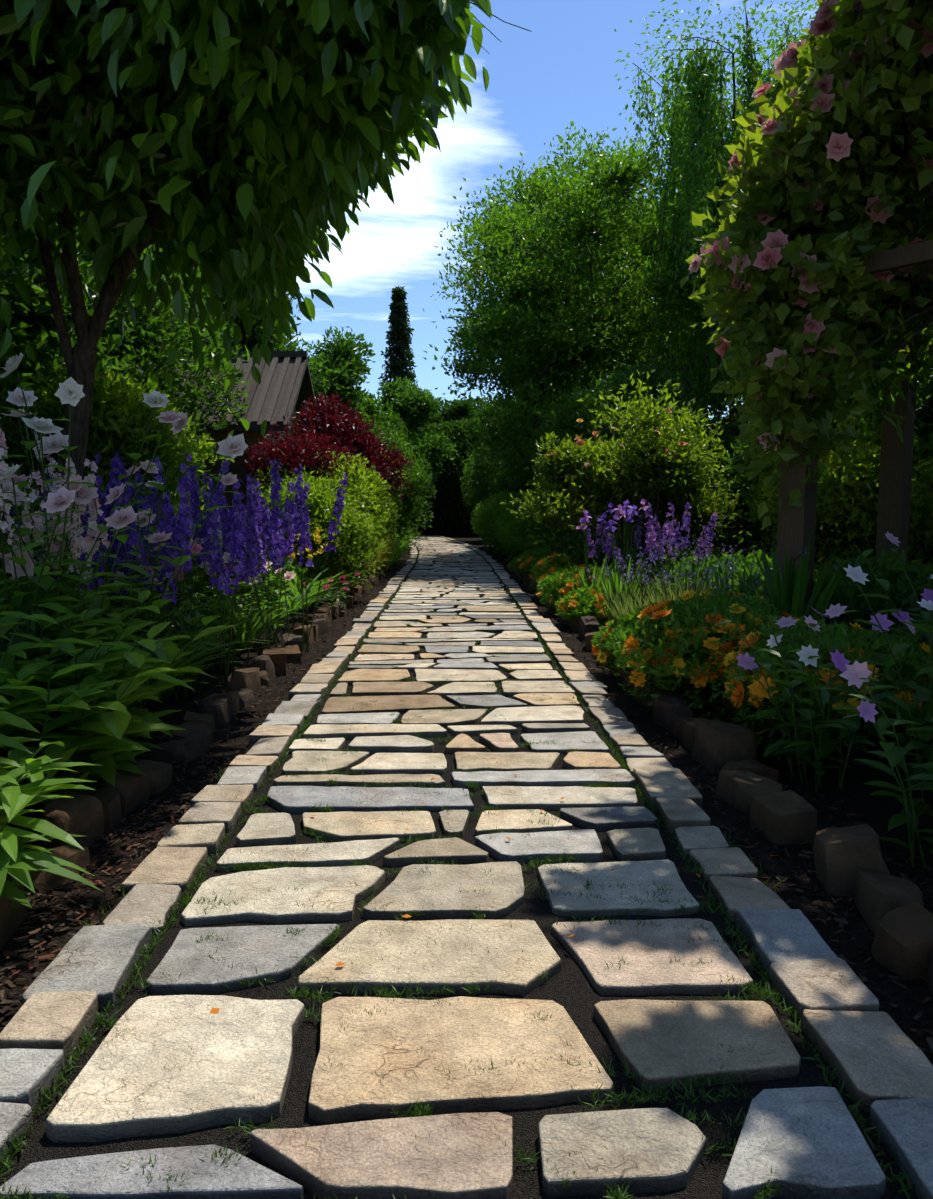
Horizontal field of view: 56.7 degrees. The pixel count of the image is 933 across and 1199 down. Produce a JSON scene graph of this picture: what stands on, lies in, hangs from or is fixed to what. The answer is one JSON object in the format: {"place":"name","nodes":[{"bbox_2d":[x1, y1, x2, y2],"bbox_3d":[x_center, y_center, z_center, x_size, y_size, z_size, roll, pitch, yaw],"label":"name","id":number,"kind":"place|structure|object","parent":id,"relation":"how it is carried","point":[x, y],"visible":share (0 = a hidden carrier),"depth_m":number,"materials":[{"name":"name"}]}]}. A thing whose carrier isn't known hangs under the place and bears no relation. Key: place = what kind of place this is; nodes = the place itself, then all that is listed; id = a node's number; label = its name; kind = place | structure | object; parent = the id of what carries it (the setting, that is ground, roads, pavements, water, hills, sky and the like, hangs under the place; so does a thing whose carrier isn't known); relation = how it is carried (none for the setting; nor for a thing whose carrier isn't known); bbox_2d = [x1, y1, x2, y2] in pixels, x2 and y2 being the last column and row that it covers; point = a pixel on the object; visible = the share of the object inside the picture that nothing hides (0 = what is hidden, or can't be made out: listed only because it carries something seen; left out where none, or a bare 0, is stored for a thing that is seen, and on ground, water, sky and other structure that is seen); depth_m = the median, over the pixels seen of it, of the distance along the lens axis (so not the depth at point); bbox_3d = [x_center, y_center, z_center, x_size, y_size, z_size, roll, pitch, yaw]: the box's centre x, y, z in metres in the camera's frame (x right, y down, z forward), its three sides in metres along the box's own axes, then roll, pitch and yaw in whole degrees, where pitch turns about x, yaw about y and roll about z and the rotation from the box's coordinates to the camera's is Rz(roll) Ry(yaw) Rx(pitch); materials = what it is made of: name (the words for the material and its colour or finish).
{"place":"outdoors","nodes":[
{"label":"outdoors","id":0,"kind":"place"},
{"bbox_2d":[0,535,932,1198],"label":"stone path","id":1,"kind":"structure","parent":0,"point":[346,1133],"depth_m":2.70,"materials":[{"name":"stone"},{"name":"soil"},{"name":"grass"}]},
{"bbox_2d":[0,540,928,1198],"bbox_3d":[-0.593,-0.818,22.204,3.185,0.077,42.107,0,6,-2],"label":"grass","id":2,"kind":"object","parent":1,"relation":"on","point":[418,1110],"visible":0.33,"depth_m":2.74,"materials":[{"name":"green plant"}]},
{"bbox_2d":[0,533,932,1065],"bbox_3d":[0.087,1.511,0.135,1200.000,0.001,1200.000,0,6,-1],"label":"ground","id":3,"kind":"structure","parent":0,"point":[858,797],"depth_m":4.42,"materials":[{"name":"soil"}]},
{"bbox_2d":[0,443,49,584],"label":"shrub","id":4,"kind":"object","parent":3,"relation":"on","point":[28,492],"visible":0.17,"depth_m":6.71,"materials":[{"name":"green plant"}]},
{"bbox_2d":[0,317,52,509],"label":"shrub","id":5,"kind":"object","parent":3,"relation":"on","point":[5,381],"visible":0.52,"depth_m":9.36,"materials":[{"name":"green plant"}]},
{"bbox_2d":[0,417,113,659],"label":"pink flowers","id":6,"kind":"object","parent":3,"relation":"on","point":[78,541],"visible":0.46,"depth_m":5.55,"materials":[{"name":"pink plant"}]},
{"bbox_2d":[0,170,153,424],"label":"tree","id":7,"kind":"object","parent":3,"relation":"on","point":[33,326],"visible":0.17,"depth_m":12.73,"materials":[{"name":"green plant"}]},
{"bbox_2d":[0,357,234,554],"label":"shrub","id":8,"kind":"object","parent":3,"relation":"on","point":[121,414],"visible":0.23,"depth_m":10.27,"materials":[{"name":"green plant"}]},
{"bbox_2d":[0,557,238,907],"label":"perennials","id":9,"kind":"object","parent":3,"relation":"on","point":[79,722],"visible":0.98,"depth_m":4.16,"materials":[{"name":"green plant"}]},
{"bbox_2d":[0,350,247,708],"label":"white flowers","id":10,"kind":"object","parent":3,"relation":"on","point":[70,392],"visible":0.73,"depth_m":5.54,"materials":[{"name":"white plant"}]},
{"bbox_2d":[2,244,248,512],"bbox_3d":[-8.495,-4.696,19.730,6.745,8.394,6.826,0,6,-1],"label":"shrub","id":11,"kind":"object","parent":3,"relation":"on","point":[147,337],"visible":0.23,"depth_m":18.76,"materials":[{"name":"green plant"}]},
{"bbox_2d":[37,535,295,678],"bbox_3d":[-2.569,-0.041,8.266,1.736,1.485,2.618,4,7,35],"label":"flowering plant","id":12,"kind":"object","parent":3,"relation":"on","point":[197,548],"visible":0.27,"depth_m":8.10,"materials":[{"name":"green plant"}]},
{"bbox_2d":[0,451,347,702],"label":"purple delphiniums","id":13,"kind":"object","parent":3,"relation":"on","point":[237,541],"visible":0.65,"depth_m":8.04,"materials":[{"name":"purple plant"}]},
{"bbox_2d":[106,351,316,527],"bbox_3d":[-7.025,-3.681,22.861,5.700,5.625,5.743,0,6,-1],"label":"garden hut","id":14,"kind":"object","parent":3,"relation":"on","point":[285,387],"visible":0.21,"depth_m":20.81,"materials":[{"name":"paint"}]},
{"bbox_2d":[130,202,300,350],"bbox_3d":[-10.569,-7.055,27.424,10.005,11.462,6.820,0,6,-1],"label":"tree","id":15,"kind":"object","parent":3,"relation":"on","point":[257,337],"visible":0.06,"depth_m":27.25,"materials":[{"name":"green plant"}]},
{"bbox_2d":[126,589,328,700],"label":"strap leaves","id":16,"kind":"object","parent":3,"relation":"on","point":[243,641],"visible":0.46,"depth_m":7.64,"materials":[{"name":"green plant"}]},
{"bbox_2d":[0,0,530,516],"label":"broadleaf tree","id":17,"kind":"object","parent":3,"relation":"on","point":[250,144],"visible":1,"depth_m":7.34,"materials":[{"name":"green plant"}]},
{"bbox_2d":[214,283,339,404],"bbox_3d":[-8.230,-7.104,30.594,7.328,10.835,8.771,0,6,-1],"label":"tree","id":18,"kind":"object","parent":3,"relation":"on","point":[281,343],"visible":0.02,"depth_m":30.14,"materials":[{"name":"green plant"}]},
{"bbox_2d":[274,527,362,609],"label":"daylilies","id":19,"kind":"object","parent":3,"relation":"on","point":[313,585],"visible":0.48,"depth_m":12.46,"materials":[{"name":"green plant"}]},
{"bbox_2d":[244,448,400,598],"bbox_3d":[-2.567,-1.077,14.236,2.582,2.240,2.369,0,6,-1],"label":"lime shrub","id":20,"kind":"object","parent":3,"relation":"on","point":[356,538],"visible":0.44,"depth_m":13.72,"materials":[{"name":"green plant"}]},
{"bbox_2d":[239,392,416,575],"bbox_3d":[-3.304,-2.526,19.046,3.393,4.197,4.429,3,7,29],"label":"burgundy shrub","id":21,"kind":"object","parent":3,"relation":"on","point":[339,430],"visible":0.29,"depth_m":18.93,"materials":[{"name":"red plant"}]},
{"bbox_2d":[303,562,374,608],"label":"magenta flowers","id":22,"kind":"object","parent":3,"relation":"on","point":[342,578],"visible":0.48,"depth_m":12.49,"materials":[{"name":"green plant"}]},
{"bbox_2d":[305,326,396,440],"bbox_3d":[-6.479,-6.823,36.721,7.106,9.038,8.545,0,6,-1],"label":"tree","id":23,"kind":"object","parent":3,"relation":"on","point":[345,360],"visible":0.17,"depth_m":35.55,"materials":[{"name":"green plant"}]},
{"bbox_2d":[357,527,419,577],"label":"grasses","id":24,"kind":"object","parent":3,"relation":"on","point":[396,554],"visible":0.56,"depth_m":21.61,"materials":[{"name":"green plant"}]},
{"bbox_2d":[377,285,421,398],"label":"conifer tree","id":25,"kind":"object","parent":3,"relation":"on","point":[398,352],"visible":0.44,"depth_m":75.40,"materials":[{"name":"green plant"}]},
{"bbox_2d":[361,418,437,552],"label":"shrub","id":26,"kind":"object","parent":3,"relation":"on","point":[413,468],"depth_m":29.90,"materials":[{"name":"green plant"}]},
{"bbox_2d":[372,409,432,541],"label":"shrub","id":27,"kind":"object","parent":3,"relation":"on","point":[397,424],"visible":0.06,"depth_m":38.45,"materials":[{"name":"green plant"}]},
{"bbox_2d":[377,448,436,560],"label":"shrub","id":28,"kind":"object","parent":3,"relation":"on","point":[403,507],"visible":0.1,"depth_m":24.36,"materials":[{"name":"green plant"}]},
{"bbox_2d":[398,500,418,531],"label":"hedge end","id":29,"kind":"object","parent":3,"relation":"on","point":[410,523],"depth_m":45.35,"materials":[{"name":"green plant"}]},
{"bbox_2d":[377,376,455,523],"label":"tree","id":30,"kind":"object","parent":3,"relation":"on","point":[414,406],"visible":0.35,"depth_m":45.13,"materials":[{"name":"green plant"}]},
{"bbox_2d":[404,416,501,536],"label":"hedge end","id":31,"kind":"object","parent":3,"relation":"on","point":[455,431],"visible":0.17,"depth_m":48.75,"materials":[{"name":"green plant"}]},
{"bbox_2d":[409,395,514,532],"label":"hedge end","id":32,"kind":"object","parent":3,"relation":"on","point":[442,408],"depth_m":53.84,"materials":[{"name":"green plant"}]},
{"bbox_2d":[0,557,932,993],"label":"edging rocks","id":33,"kind":"object","parent":3,"relation":"on","point":[898,917],"visible":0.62,"depth_m":4.10,"materials":[{"name":"stone"}]},
{"bbox_2d":[0,513,932,791],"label":"greenery","id":34,"kind":"object","parent":3,"relation":"on","point":[898,591],"visible":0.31,"depth_m":8.06,"materials":[{"name":"green plant"}]},
{"bbox_2d":[0,576,932,1053],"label":"mulch chips and petals","id":35,"kind":"object","parent":3,"relation":"on","point":[60,920],"visible":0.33,"depth_m":3.69,"materials":[{"name":"brown wood"}]},
{"bbox_2d":[428,396,504,425],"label":"tree","id":36,"kind":"object","parent":3,"relation":"on","point":[458,409],"visible":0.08,"depth_m":52.28,"materials":[{"name":"green plant"}]},
{"bbox_2d":[459,437,534,541],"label":"shrub","id":37,"kind":"object","parent":3,"relation":"on","point":[478,494],"visible":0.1,"depth_m":39.48,"materials":[{"name":"green plant"}]},
{"bbox_2d":[470,491,540,556],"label":"hedge","id":38,"kind":"object","parent":3,"relation":"on","point":[489,512],"visible":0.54,"depth_m":28.10,"materials":[{"name":"green plant"}]},
{"bbox_2d":[482,396,552,549],"bbox_3d":[3.404,-3.854,33.464,5.340,7.668,10.210,0,6,-1],"label":"shrub","id":39,"kind":"object","parent":3,"relation":"on","point":[522,485],"visible":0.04,"depth_m":31.56,"materials":[{"name":"green plant"}]},
{"bbox_2d":[505,547,562,579],"bbox_3d":[1.529,-0.683,17.652,1.475,0.808,1.261,0,6,-1],"label":"marigold mound","id":40,"kind":"object","parent":3,"relation":"on","point":[526,561],"visible":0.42,"depth_m":17.51,"materials":[{"name":"green plant"}]},
{"bbox_2d":[495,508,591,562],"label":"hedge","id":41,"kind":"object","parent":3,"relation":"on","point":[512,528],"visible":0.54,"depth_m":20.22,"materials":[{"name":"green plant"}]},
{"bbox_2d":[530,553,580,588],"bbox_3d":[1.798,-0.488,15.970,1.306,0.743,1.389,0,6,-1],"label":"marigold mound","id":42,"kind":"object","parent":3,"relation":"on","point":[558,560],"visible":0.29,"depth_m":15.76,"materials":[{"name":"green plant"}]},
{"bbox_2d":[423,121,706,549],"bbox_3d":[3.151,-7.056,25.439,8.437,11.732,14.042,0,6,-1],"label":"tree","id":43,"kind":"object","parent":3,"relation":"on","point":[539,322],"visible":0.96,"depth_m":21.27,"materials":[{"name":"green plant"}]},
{"bbox_2d":[531,563,601,595],"bbox_3d":[1.711,-0.258,14.082,1.297,0.717,1.378,0,6,-1],"label":"marigold mound","id":44,"kind":"object","parent":3,"relation":"on","point":[543,573],"visible":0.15,"depth_m":13.84,"materials":[{"name":"green plant"}]},
{"bbox_2d":[536,565,611,610],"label":"flowering plant","id":45,"kind":"object","parent":3,"relation":"on","point":[552,589],"visible":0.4,"depth_m":12.24,"materials":[{"name":"green plant"}]},
{"bbox_2d":[554,586,630,626],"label":"flowering plant","id":46,"kind":"object","parent":3,"relation":"on","point":[573,604],"visible":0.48,"depth_m":10.84,"materials":[{"name":"green plant"}]},
{"bbox_2d":[476,167,744,553],"bbox_3d":[7.002,-8.424,31.494,13.555,13.313,13.199,0,6,-1],"label":"tree","id":47,"kind":"object","parent":3,"relation":"on","point":[734,541],"visible":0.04,"depth_m":29.92,"materials":[{"name":"green plant"}]},
{"bbox_2d":[500,369,749,595],"bbox_3d":[3.024,-1.831,14.837,4.324,3.632,3.732,-6,8,-44],"label":"shrub","id":48,"kind":"object","parent":3,"relation":"on","point":[647,460],"visible":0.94,"depth_m":14.15,"materials":[{"name":"green plant"}]},
{"bbox_2d":[528,355,746,553],"bbox_3d":[3.891,-2.503,19.082,4.865,5.615,5.033,0,6,-1],"label":"shrub","id":49,"kind":"object","parent":3,"relation":"on","point":[568,413],"visible":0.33,"depth_m":17.94,"materials":[{"name":"green plant"}]},
{"bbox_2d":[569,499,717,619],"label":"purple flowers","id":50,"kind":"object","parent":3,"relation":"on","point":[628,515],"visible":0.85,"depth_m":11.10,"materials":[{"name":"plant"}]},
{"bbox_2d":[591,599,719,683],"bbox_3d":[1.808,0.375,7.691,1.376,0.754,1.238,0,6,-1],"label":"flowering plant","id":51,"kind":"object","parent":3,"relation":"on","point":[601,639],"visible":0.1,"depth_m":7.67,"materials":[{"name":"green plant"}]},
{"bbox_2d":[389,464,932,561],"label":"hedges","id":52,"kind":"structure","parent":3,"relation":"on","point":[463,509],"depth_m":51.10,"materials":[{"name":"green plant"}]},
{"bbox_2d":[627,326,744,522],"bbox_3d":[9.912,-9.473,37.454,9.174,14.249,9.891,0,6,-1],"label":"tree","id":53,"kind":"object","parent":3,"relation":"on","point":[724,408],"visible":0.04,"depth_m":36.27,"materials":[{"name":"green plant"}]},
{"bbox_2d":[587,532,807,621],"bbox_3d":[2.375,-0.076,9.137,1.948,1.306,3.149,0,6,-1],"label":"lavender","id":54,"kind":"object","parent":3,"relation":"on","point":[652,596],"visible":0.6,"depth_m":9.40,"materials":[{"name":"green plant"}]},
{"bbox_2d":[604,586,798,730],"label":"orange flowers","id":55,"kind":"object","parent":3,"relation":"on","point":[668,634],"visible":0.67,"depth_m":6.20,"materials":[{"name":"green plant"}]},
{"bbox_2d":[613,0,819,555],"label":"weeping tree","id":56,"kind":"object","parent":3,"relation":"on","point":[694,176],"visible":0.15,"depth_m":18.82,"materials":[{"name":"green plant"}]},
{"bbox_2d":[695,536,854,621],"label":"strap leaves","id":57,"kind":"object","parent":3,"relation":"on","point":[787,595],"visible":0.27,"depth_m":7.26,"materials":[{"name":"green plant"}]},
{"bbox_2d":[689,402,932,564],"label":"hedge","id":58,"kind":"object","parent":3,"relation":"on","point":[736,432],"visible":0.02,"depth_m":32.87,"materials":[{"name":"green plant"}]},
{"bbox_2d":[716,532,932,867],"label":"cosmos","id":59,"kind":"object","parent":3,"relation":"on","point":[856,674],"visible":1,"depth_m":4.59,"materials":[{"name":"green plant"}]},
{"bbox_2d":[716,327,932,572],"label":"shrub","id":60,"kind":"object","parent":3,"relation":"on","point":[924,414],"visible":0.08,"depth_m":11.79,"materials":[{"name":"green plant"}]},
{"bbox_2d":[720,614,932,759],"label":"flowering plant","id":61,"kind":"object","parent":3,"relation":"on","point":[755,695],"visible":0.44,"depth_m":5.23,"materials":[{"name":"green plant"}]},
{"bbox_2d":[729,413,932,573],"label":"yellow shrub","id":62,"kind":"object","parent":3,"relation":"on","point":[844,489],"visible":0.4,"depth_m":11.20,"materials":[{"name":"green plant"}]},
{"bbox_2d":[777,240,932,607],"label":"pergola wood","id":63,"kind":"object","parent":3,"relation":"on","point":[796,528],"visible":0.21,"depth_m":8.25,"materials":[{"name":"brown wood"}]},
{"bbox_2d":[680,0,932,528],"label":"climbing rose","id":64,"kind":"object","parent":63,"relation":"attached to","point":[832,185],"visible":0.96,"depth_m":7.36,"materials":[{"name":"green plant"}]},
{"bbox_2d":[286,0,818,422],"label":"sky","id":65,"kind":"structure","parent":0,"point":[550,76],"materials":[{"name":"blue"}]}
]}

